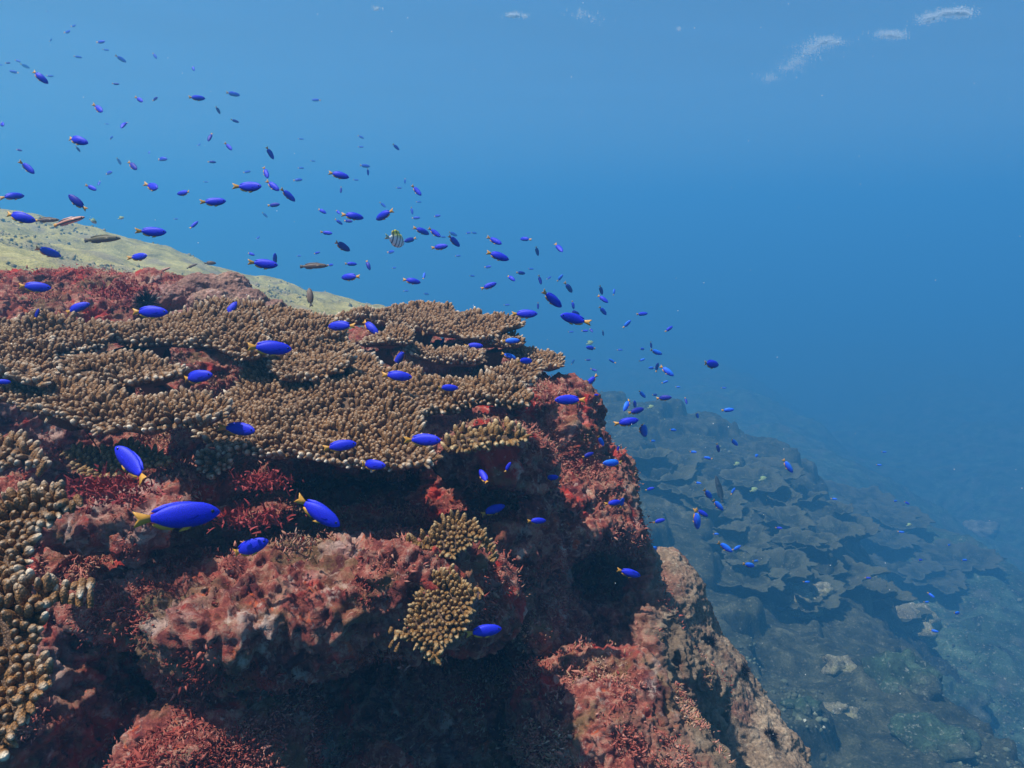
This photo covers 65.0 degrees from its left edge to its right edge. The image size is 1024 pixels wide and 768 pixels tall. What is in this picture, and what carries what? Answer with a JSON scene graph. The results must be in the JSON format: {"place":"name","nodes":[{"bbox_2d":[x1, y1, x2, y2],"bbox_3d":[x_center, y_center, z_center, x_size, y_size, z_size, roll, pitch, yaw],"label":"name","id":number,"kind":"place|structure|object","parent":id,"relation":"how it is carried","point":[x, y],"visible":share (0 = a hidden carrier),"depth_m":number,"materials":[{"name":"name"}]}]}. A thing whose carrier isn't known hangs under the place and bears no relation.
{"place":"outdoors","nodes":[
{"label":"outdoors","id":0,"kind":"place"},
{"bbox_2d":[6,211,35,222],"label":"damselfish","id":1,"kind":"object","parent":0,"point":[21,217],"visible":1,"depth_m":1.13,"materials":[{"name":"blue"}]},
{"bbox_2d":[19,282,50,292],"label":"damselfish","id":2,"kind":"object","parent":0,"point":[37,287],"visible":1,"depth_m":1.19,"materials":[{"name":"blue"}]},
{"bbox_2d":[35,246,60,257],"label":"damselfish","id":3,"kind":"object","parent":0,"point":[49,252],"visible":1,"depth_m":2.11,"materials":[{"name":"blue"}]},
{"bbox_2d":[54,216,84,226],"bbox_3d":[-1.048,-0.385,1.901,0.073,0.018,0.012,-18,0,-11],"label":"wrasse","id":4,"kind":"object","parent":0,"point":[67,221],"visible":1,"depth_m":1.90,"materials":[{"name":"pink"}]},
{"bbox_2d":[66,302,89,315],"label":"damselfish","id":5,"kind":"object","parent":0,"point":[79,307],"visible":0.94,"depth_m":1.45,"materials":[{"name":"blue"}]},
{"bbox_2d":[84,234,120,242],"bbox_3d":[-1.072,-0.379,2.100,0.096,0.023,0.013,-1,11,-3],"label":"wrasse","id":6,"kind":"object","parent":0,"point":[101,238],"visible":1,"depth_m":2.10,"materials":[{"name":"grey"}]},
{"bbox_2d":[115,446,146,485],"bbox_3d":[-0.308,0.065,0.649,0.046,0.017,0.014,38,0,15],"label":"damselfish","id":7,"kind":"object","parent":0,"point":[130,461],"visible":1,"depth_m":0.65,"materials":[{"name":"blue"}]},
{"bbox_2d":[132,306,167,318],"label":"damselfish","id":8,"kind":"object","parent":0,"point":[152,312],"visible":1,"depth_m":0.95,"materials":[{"name":"blue"}]},
{"bbox_2d":[135,227,165,237],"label":"damselfish","id":9,"kind":"object","parent":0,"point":[152,231],"visible":1,"depth_m":1.17,"materials":[{"name":"blue"}]},
{"bbox_2d":[133,501,219,531],"bbox_3d":[-0.209,0.083,0.502,0.051,0.019,0.008,-3,0,-23],"label":"damselfish","id":10,"kind":"object","parent":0,"point":[184,515],"visible":1,"depth_m":0.50,"materials":[{"name":"blue"}]},
{"bbox_2d":[0,209,385,331],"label":"reef slope","id":11,"kind":"structure","parent":0,"point":[116,253],"depth_m":8.01,"materials":[{"name":"sand"}]},
{"bbox_2d":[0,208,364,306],"bbox_3d":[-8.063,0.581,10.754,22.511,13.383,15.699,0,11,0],"label":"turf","id":12,"kind":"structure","parent":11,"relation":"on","point":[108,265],"depth_m":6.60,"materials":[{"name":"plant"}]},
{"bbox_2d":[184,370,212,383],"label":"damselfish","id":13,"kind":"object","parent":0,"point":[197,376],"visible":1,"depth_m":1.05,"materials":[{"name":"blue"}]},
{"bbox_2d":[199,198,225,206],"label":"damselfish","id":14,"kind":"object","parent":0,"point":[215,202],"visible":1,"depth_m":1.38,"materials":[{"name":"blue"}]},
{"bbox_2d":[217,422,254,436],"bbox_3d":[-0.350,0.058,1.023,0.052,0.019,0.010,2,11,9],"label":"damselfish","id":15,"kind":"object","parent":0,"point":[240,429],"visible":1,"depth_m":1.02,"materials":[{"name":"blue"}]},
{"bbox_2d":[232,182,261,192],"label":"damselfish","id":16,"kind":"object","parent":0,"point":[250,187],"visible":1,"depth_m":1.25,"materials":[{"name":"blue"}]},
{"bbox_2d":[233,537,268,556],"bbox_3d":[-0.281,0.176,0.866,0.049,0.018,0.015,-22,0,8],"label":"damselfish","id":17,"kind":"object","parent":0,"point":[253,546],"visible":1,"depth_m":0.86,"materials":[{"name":"blue"}]},
{"bbox_2d":[247,259,277,269],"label":"damselfish","id":18,"kind":"object","parent":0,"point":[265,263],"visible":1,"depth_m":1.17,"materials":[{"name":"blue"}]},
{"bbox_2d":[247,340,291,355],"bbox_3d":[-0.281,-0.041,0.930,0.050,0.018,0.007,3,0,-16],"label":"damselfish","id":19,"kind":"object","parent":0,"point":[272,348],"visible":1,"depth_m":0.93,"materials":[{"name":"blue"}]},
{"bbox_2d":[294,493,339,526],"bbox_3d":[-0.174,0.114,0.718,0.048,0.018,0.007,32,0,3],"label":"damselfish","id":20,"kind":"object","parent":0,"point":[318,512],"visible":1,"depth_m":0.72,"materials":[{"name":"blue"}]},
{"bbox_2d":[323,440,356,451],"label":"damselfish","id":21,"kind":"object","parent":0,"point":[339,445],"visible":1,"depth_m":0.94,"materials":[{"name":"blue"}]},
{"bbox_2d":[328,321,355,331],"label":"damselfish","id":22,"kind":"object","parent":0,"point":[339,326],"visible":1,"depth_m":1.19,"materials":[{"name":"blue"}]},
{"bbox_2d":[0,267,733,767],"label":"reef","id":23,"kind":"object","parent":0,"point":[274,609],"visible":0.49,"depth_m":1.20},
{"bbox_2d":[0,429,51,476],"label":"table coral","id":24,"kind":"object","parent":23,"relation":"on","point":[21,451],"visible":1,"depth_m":0.85},
{"bbox_2d":[0,354,51,387],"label":"table coral","id":25,"kind":"object","parent":23,"relation":"on","point":[26,373],"visible":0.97,"depth_m":1.03},
{"bbox_2d":[0,325,59,349],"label":"table coral","id":26,"kind":"object","parent":23,"relation":"on","point":[31,342],"visible":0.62,"depth_m":1.17},
{"bbox_2d":[0,477,95,761],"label":"table coral","id":27,"kind":"object","parent":23,"relation":"on","point":[30,509],"visible":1,"depth_m":0.56},
{"bbox_2d":[24,462,181,521],"bbox_3d":[-0.443,0.117,0.863,0.142,0.069,0.121,-9,14,-38],"label":"red algae","id":28,"kind":"object","parent":23,"relation":"on","point":[103,490],"visible":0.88,"depth_m":0.86,"materials":[{"name":"red"}]},
{"bbox_2d":[59,436,173,480],"bbox_3d":[-0.515,0.102,1.042,0.123,0.078,0.168,-6,13,-30],"label":"table coral","id":29,"kind":"object","parent":23,"relation":"on","point":[87,457],"visible":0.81,"depth_m":1.01},
{"bbox_2d":[0,307,235,477],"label":"table coral","id":30,"kind":"object","parent":23,"relation":"on","point":[94,407],"visible":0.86,"depth_m":1.02},
{"bbox_2d":[69,275,171,304],"bbox_3d":[-0.745,-0.179,1.519,0.198,0.067,0.125,0,11,0],"label":"red algae","id":31,"kind":"object","parent":23,"relation":"on","point":[121,289],"visible":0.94,"depth_m":1.51,"materials":[{"name":"red"}]},
{"bbox_2d":[54,348,189,396],"bbox_3d":[-0.556,0.003,1.127,0.153,0.107,0.240,-9,14,-39],"label":"table coral","id":32,"kind":"object","parent":23,"relation":"on","point":[130,370],"visible":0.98,"depth_m":1.08},
{"bbox_2d":[131,287,162,309],"bbox_3d":[-0.681,-0.156,1.493,0.061,0.054,0.054,0,11,0],"label":"sea urchin","id":33,"kind":"object","parent":23,"relation":"on","point":[143,300],"visible":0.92,"depth_m":1.49,"materials":[{"name":"black"}]},
{"bbox_2d":[98,301,271,394],"bbox_3d":[-0.520,-0.046,1.315,0.354,0.174,0.217,3,11,15],"label":"table coral","id":34,"kind":"object","parent":23,"relation":"on","point":[232,333],"visible":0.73,"depth_m":1.26},
{"bbox_2d":[131,271,287,314],"bbox_3d":[-0.612,-0.164,1.632,0.307,0.127,0.173,0,11,0],"label":"coral head","id":35,"kind":"object","parent":23,"relation":"on","point":[187,290],"visible":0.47,"depth_m":1.61},
{"bbox_2d":[103,683,333,767],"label":"boulder","id":36,"kind":"object","parent":23,"relation":"on","point":[267,730],"visible":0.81,"depth_m":0.88,"materials":[{"name":"stone"}]},
{"bbox_2d":[192,447,244,482],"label":"table coral","id":37,"kind":"object","parent":23,"relation":"on","point":[214,466],"visible":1,"depth_m":1.03},
{"bbox_2d":[203,489,306,535],"bbox_3d":[-0.279,0.141,0.857,0.101,0.046,0.111,5,12,23],"label":"red algae","id":38,"kind":"object","parent":23,"relation":"on","point":[263,515],"visible":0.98,"depth_m":0.85,"materials":[{"name":"red"}]},
{"bbox_2d":[228,465,303,496],"bbox_3d":[-0.304,0.118,0.977,0.095,0.041,0.094,6,12,28],"label":"red algae","id":39,"kind":"object","parent":23,"relation":"on","point":[250,479],"visible":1,"depth_m":0.97,"materials":[{"name":"red"}]},
{"bbox_2d":[271,314,349,341],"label":"table coral","id":40,"kind":"object","parent":23,"relation":"on","point":[335,334],"visible":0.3,"depth_m":1.34},
{"bbox_2d":[266,349,357,382],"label":"table coral","id":41,"kind":"object","parent":23,"relation":"on","point":[294,367],"visible":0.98,"depth_m":1.20},
{"bbox_2d":[191,295,534,476],"bbox_3d":[-0.332,0.038,1.231,0.681,0.307,0.377,8,14,36],"label":"table coral","id":42,"kind":"object","parent":23,"relation":"on","point":[367,409],"visible":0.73,"depth_m":1.14},
{"bbox_2d":[0,263,733,767],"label":"algae crust","id":43,"kind":"object","parent":23,"relation":"on","point":[308,539],"visible":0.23,"depth_m":1.21},
{"bbox_2d":[358,321,415,366],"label":"table coral","id":44,"kind":"object","parent":23,"relation":"on","point":[390,337],"visible":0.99,"depth_m":1.50},
{"bbox_2d":[327,300,525,351],"bbox_3d":[-0.183,-0.048,1.706,0.401,0.244,0.236,8,13,34],"label":"table coral","id":45,"kind":"object","parent":23,"relation":"on","point":[428,320],"visible":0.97,"depth_m":1.68},
{"bbox_2d":[388,563,483,665],"bbox_3d":[-0.080,0.242,0.852,0.079,0.083,0.082,6,13,30],"label":"finger coral","id":46,"kind":"object","parent":23,"relation":"on","point":[434,619],"visible":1,"depth_m":0.85},
{"bbox_2d":[402,341,487,378],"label":"table coral","id":47,"kind":"object","parent":23,"relation":"on","point":[459,360],"visible":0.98,"depth_m":1.51},
{"bbox_2d":[406,509,499,562],"bbox_3d":[-0.069,0.174,0.930,0.110,0.050,0.051,0,11,0],"label":"finger coral","id":48,"kind":"object","parent":23,"relation":"on","point":[452,535],"visible":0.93,"depth_m":0.92},
{"bbox_2d":[440,416,531,453],"bbox_3d":[-0.034,0.069,1.061,0.121,0.044,0.046,0,11,0],"label":"table coral","id":49,"kind":"object","parent":23,"relation":"on","point":[494,433],"visible":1,"depth_m":1.06},
{"bbox_2d":[455,330,525,375],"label":"table coral","id":50,"kind":"object","parent":23,"relation":"on","point":[494,358],"visible":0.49,"depth_m":1.62},
{"bbox_2d":[484,357,547,386],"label":"table coral","id":51,"kind":"object","parent":23,"relation":"on","point":[528,374],"visible":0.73,"depth_m":1.46},
{"bbox_2d":[503,345,565,371],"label":"table coral","id":52,"kind":"object","parent":23,"relation":"on","point":[552,360],"visible":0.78,"depth_m":1.65},
{"bbox_2d":[502,635,736,767],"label":"boulder","id":53,"kind":"object","parent":23,"relation":"on","point":[589,705],"visible":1,"depth_m":1.07,"materials":[{"name":"stone"}]},
{"bbox_2d":[656,547,811,767],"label":"rock","id":54,"kind":"object","parent":23,"relation":"on","point":[754,711],"visible":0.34,"depth_m":1.81,"materials":[{"name":"stone"}]},
{"bbox_2d":[362,459,385,470],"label":"damselfish","id":55,"kind":"object","parent":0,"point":[372,465],"visible":1,"depth_m":0.94,"materials":[{"name":"blue"}]},
{"bbox_2d":[385,230,403,247],"bbox_3d":[-0.318,-0.398,2.199,0.015,0.046,0.079,10,0,28],"label":"sergeant fish","id":56,"kind":"object","parent":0,"point":[395,238],"visible":1,"depth_m":2.19},
{"bbox_2d":[381,371,411,381],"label":"damselfish","id":57,"kind":"object","parent":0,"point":[398,376],"visible":1,"depth_m":1.14,"materials":[{"name":"blue"}]},
{"bbox_2d":[403,433,440,446],"bbox_3d":[-0.108,0.069,0.973,0.046,0.016,0.009,1,11,6],"label":"damselfish","id":58,"kind":"object","parent":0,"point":[425,440],"visible":1,"depth_m":0.97,"materials":[{"name":"blue"}]},
{"bbox_2d":[466,624,501,637],"bbox_3d":[-0.030,0.264,0.856,0.039,0.014,0.006,-5,0,-10],"label":"damselfish","id":59,"kind":"object","parent":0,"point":[485,630],"visible":1,"depth_m":0.85,"materials":[{"name":"blue"}]},
{"bbox_2d":[480,504,504,516],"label":"damselfish","id":60,"kind":"object","parent":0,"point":[495,509],"visible":1,"depth_m":1.21,"materials":[{"name":"blue"}]},
{"bbox_2d":[0,0,1023,202],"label":"water surface","id":61,"kind":"object","parent":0,"point":[671,113],"visible":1,"depth_m":21.95,"materials":[{"name":"liquid"}]},
{"bbox_2d":[373,6,979,83],"bbox_3d":[3.947,-6.120,13.823,11.122,0.201,6.226,-9,14,-39],"label":"foam","id":62,"kind":"object","parent":61,"relation":"on","point":[956,14],"visible":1,"depth_m":14.26,"materials":[{"name":"white"}]},
{"bbox_2d":[0,202,1023,311],"label":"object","id":63,"kind":"structure","parent":0,"point":[684,256],"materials":[{"name":"liquid"}]},
{"bbox_2d":[512,309,536,318],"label":"damselfish","id":64,"kind":"object","parent":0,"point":[525,313],"visible":1,"depth_m":1.39,"materials":[{"name":"blue"}]},
{"bbox_2d":[542,289,561,307],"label":"damselfish","id":65,"kind":"object","parent":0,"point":[553,299],"visible":1,"depth_m":1.49,"materials":[{"name":"blue"}]},
{"bbox_2d":[555,395,585,405],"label":"damselfish","id":66,"kind":"object","parent":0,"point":[567,400],"visible":1,"depth_m":1.28,"materials":[{"name":"blue"}]},
{"bbox_2d":[560,312,591,325],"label":"damselfish","id":67,"kind":"object","parent":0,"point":[573,318],"visible":1,"depth_m":1.27,"materials":[{"name":"blue"}]},
{"bbox_2d":[614,417,638,426],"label":"damselfish","id":68,"kind":"object","parent":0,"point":[628,421],"visible":0.99,"depth_m":1.51,"materials":[{"name":"blue"}]},
{"bbox_2d":[372,290,1023,763],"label":"seabed","id":69,"kind":"structure","parent":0,"point":[922,390],"depth_m":41.22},
{"bbox_2d":[440,337,1023,767],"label":"rock slope","id":70,"kind":"structure","parent":69,"relation":"on","point":[854,627],"depth_m":8.02,"materials":[{"name":"stone"}]},
{"bbox_2d":[622,446,672,468],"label":"table coral","id":71,"kind":"object","parent":70,"relation":"on","point":[648,457],"visible":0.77,"depth_m":10.68},
{"bbox_2d":[635,457,697,487],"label":"table coral","id":72,"kind":"object","parent":70,"relation":"on","point":[688,471],"visible":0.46,"depth_m":10.45},
{"bbox_2d":[667,450,702,465],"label":"table coral","id":73,"kind":"object","parent":70,"relation":"on","point":[693,459],"visible":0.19,"depth_m":11.73},
{"bbox_2d":[657,470,716,501],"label":"table coral","id":74,"kind":"object","parent":70,"relation":"on","point":[697,490],"visible":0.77,"depth_m":10.22},
{"bbox_2d":[693,497,726,523],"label":"table coral","id":75,"kind":"object","parent":70,"relation":"on","point":[708,507],"visible":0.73,"depth_m":9.51},
{"bbox_2d":[677,481,747,520],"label":"table coral","id":76,"kind":"object","parent":70,"relation":"on","point":[735,501],"visible":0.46,"depth_m":10.01},
{"bbox_2d":[699,465,756,490],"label":"table coral","id":77,"kind":"object","parent":70,"relation":"on","point":[727,486],"visible":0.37,"depth_m":11.31},
{"bbox_2d":[712,516,751,537],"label":"table coral","id":78,"kind":"object","parent":70,"relation":"on","point":[733,533],"visible":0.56,"depth_m":9.36},
{"bbox_2d":[706,519,772,554],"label":"table coral","id":79,"kind":"object","parent":70,"relation":"on","point":[755,536],"visible":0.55,"depth_m":9.30},
{"bbox_2d":[722,547,770,571],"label":"table coral","id":80,"kind":"object","parent":70,"relation":"on","point":[762,559],"visible":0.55,"depth_m":8.73},
{"bbox_2d":[716,559,789,597],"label":"table coral","id":81,"kind":"object","parent":70,"relation":"on","point":[738,581],"visible":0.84,"depth_m":8.40},
{"bbox_2d":[718,465,792,495],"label":"table coral","id":82,"kind":"object","parent":70,"relation":"on","point":[736,476],"visible":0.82,"depth_m":11.26},
{"bbox_2d":[744,456,805,480],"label":"table coral","id":83,"kind":"object","parent":70,"relation":"on","point":[777,463],"visible":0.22,"depth_m":12.20},
{"bbox_2d":[746,547,817,582],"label":"table coral","id":84,"kind":"object","parent":70,"relation":"on","point":[796,563],"visible":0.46,"depth_m":8.83},
{"bbox_2d":[752,505,816,532],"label":"table coral","id":85,"kind":"object","parent":70,"relation":"on","point":[786,517],"visible":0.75,"depth_m":10.09},
{"bbox_2d":[767,487,802,506],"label":"table coral","id":86,"kind":"object","parent":70,"relation":"on","point":[789,496],"visible":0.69,"depth_m":10.77},
{"bbox_2d":[771,528,828,552],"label":"table coral","id":87,"kind":"object","parent":70,"relation":"on","point":[778,541],"visible":0.52,"depth_m":9.34},
{"bbox_2d":[779,695,821,718],"bbox_3d":[2.083,2.321,5.780,0.257,0.155,0.250,-9,14,-38],"label":"boulder","id":88,"kind":"object","parent":70,"relation":"on","point":[806,706],"visible":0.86,"depth_m":5.73,"materials":[{"name":"stone"}]},
{"bbox_2d":[784,582,823,619],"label":"coral","id":89,"kind":"object","parent":70,"relation":"on","point":[804,591],"visible":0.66,"depth_m":8.43},
{"bbox_2d":[783,575,836,605],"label":"table coral","id":90,"kind":"object","parent":70,"relation":"on","point":[818,600],"visible":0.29,"depth_m":8.38},
{"bbox_2d":[775,569,845,614],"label":"table coral","id":91,"kind":"object","parent":70,"relation":"on","point":[829,602],"visible":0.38,"depth_m":8.42},
{"bbox_2d":[794,484,827,505],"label":"table coral","id":92,"kind":"object","parent":70,"relation":"on","point":[808,497],"visible":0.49,"depth_m":11.87},
{"bbox_2d":[600,391,1022,767],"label":"rubble","id":93,"kind":"object","parent":70,"relation":"on","point":[975,761],"visible":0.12,"depth_m":5.93,"materials":[{"name":"stone"}]},
{"bbox_2d":[810,582,836,595],"bbox_3d":[3.313,2.202,8.562,0.292,0.188,0.233,0,11,0],"label":"boulder","id":94,"kind":"object","parent":70,"relation":"on","point":[819,588],"visible":0.73,"depth_m":8.51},
{"bbox_2d":[807,554,847,579],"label":"table coral","id":95,"kind":"object","parent":70,"relation":"on","point":[839,570],"visible":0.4,"depth_m":9.07},
{"bbox_2d":[821,654,856,675],"bbox_3d":[2.794,2.424,6.880,0.318,0.234,0.225,-3,11,-16],"label":"boulder","id":96,"kind":"object","parent":70,"relation":"on","point":[834,665],"visible":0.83,"depth_m":6.83,"materials":[{"name":"stone"}]},
{"bbox_2d":[823,701,858,718],"bbox_3d":[2.555,2.560,6.242,0.294,0.205,0.251,-7,13,-31],"label":"boulder","id":97,"kind":"object","parent":70,"relation":"on","point":[838,707],"visible":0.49,"depth_m":6.20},
{"bbox_2d":[816,515,866,542],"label":"table coral","id":98,"kind":"object","parent":70,"relation":"on","point":[845,531],"visible":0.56,"depth_m":10.79},
{"bbox_2d":[846,513,880,542],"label":"table coral","id":99,"kind":"object","parent":70,"relation":"on","point":[870,525],"visible":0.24,"depth_m":11.76},
{"bbox_2d":[837,555,890,590],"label":"table coral","id":100,"kind":"object","parent":70,"relation":"on","point":[854,576],"visible":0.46,"depth_m":9.27},
{"bbox_2d":[862,577,896,597],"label":"table coral","id":101,"kind":"object","parent":70,"relation":"on","point":[885,591],"visible":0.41,"depth_m":9.51},
{"bbox_2d":[862,577,917,609],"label":"table coral","id":102,"kind":"object","parent":70,"relation":"on","point":[899,598],"visible":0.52,"depth_m":9.42},
{"bbox_2d":[860,648,942,700],"bbox_3d":[3.251,2.487,6.707,0.725,0.524,0.637,0,11,0],"label":"boulder","id":103,"kind":"object","parent":70,"relation":"on","point":[889,671],"visible":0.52,"depth_m":6.56,"materials":[{"name":"stone"}]},
{"bbox_2d":[895,602,942,648],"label":"coral","id":104,"kind":"object","parent":70,"relation":"on","point":[922,631],"visible":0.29,"depth_m":10.18},
{"bbox_2d":[887,712,981,761],"bbox_3d":[3.089,2.692,5.906,0.611,0.401,0.543,9,14,38],"label":"boulder","id":105,"kind":"object","parent":70,"relation":"on","point":[926,733],"visible":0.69,"depth_m":5.86,"materials":[{"name":"stone"}]},
{"bbox_2d":[823,479,905,507],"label":"table coral","id":106,"kind":"object","parent":69,"relation":"on","point":[853,495],"visible":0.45,"depth_m":17.07},
{"bbox_2d":[746,422,1023,760],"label":"rubble","id":107,"kind":"object","parent":69,"relation":"on","point":[995,731],"visible":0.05,"depth_m":10.63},
{"bbox_2d":[849,503,922,527],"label":"table coral","id":108,"kind":"object","parent":69,"relation":"on","point":[900,514],"visible":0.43,"depth_m":15.77},
{"bbox_2d":[865,527,921,551],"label":"table coral","id":109,"kind":"object","parent":69,"relation":"on","point":[886,539],"visible":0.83,"depth_m":14.86},
{"bbox_2d":[863,500,935,529],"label":"table coral","id":110,"kind":"object","parent":69,"relation":"on","point":[872,509],"visible":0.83,"depth_m":15.60},
{"bbox_2d":[868,550,945,580],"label":"table coral","id":111,"kind":"object","parent":69,"relation":"on","point":[892,562],"visible":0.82,"depth_m":14.31},
{"bbox_2d":[898,560,969,594],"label":"table coral","id":112,"kind":"object","parent":69,"relation":"on","point":[946,582],"visible":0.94,"depth_m":13.79},
{"bbox_2d":[912,539,1006,572],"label":"table coral","id":113,"kind":"object","parent":69,"relation":"on","point":[979,559],"visible":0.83,"depth_m":14.55},
{"bbox_2d":[941,674,994,730],"bbox_3d":[5.300,3.876,9.759,1.047,0.694,0.867,0,11,0],"label":"boulder","id":114,"kind":"object","parent":69,"relation":"on","point":[976,700],"visible":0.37,"depth_m":9.54,"materials":[{"name":"stone"}]},
{"bbox_2d":[962,519,999,539],"bbox_3d":[14.083,4.456,24.235,1.010,0.740,0.978,-10,15,-41],"label":"boulder","id":115,"kind":"object","parent":69,"relation":"on","point":[983,529],"visible":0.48,"depth_m":24.05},
{"bbox_2d":[780,526,842,557],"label":"table coral","id":116,"kind":"object","parent":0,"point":[797,537],"visible":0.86,"depth_m":9.41},
{"bbox_2d":[827,500,853,520],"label":"table coral","id":117,"kind":"object","parent":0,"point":[847,509],"visible":0.52,"depth_m":11.78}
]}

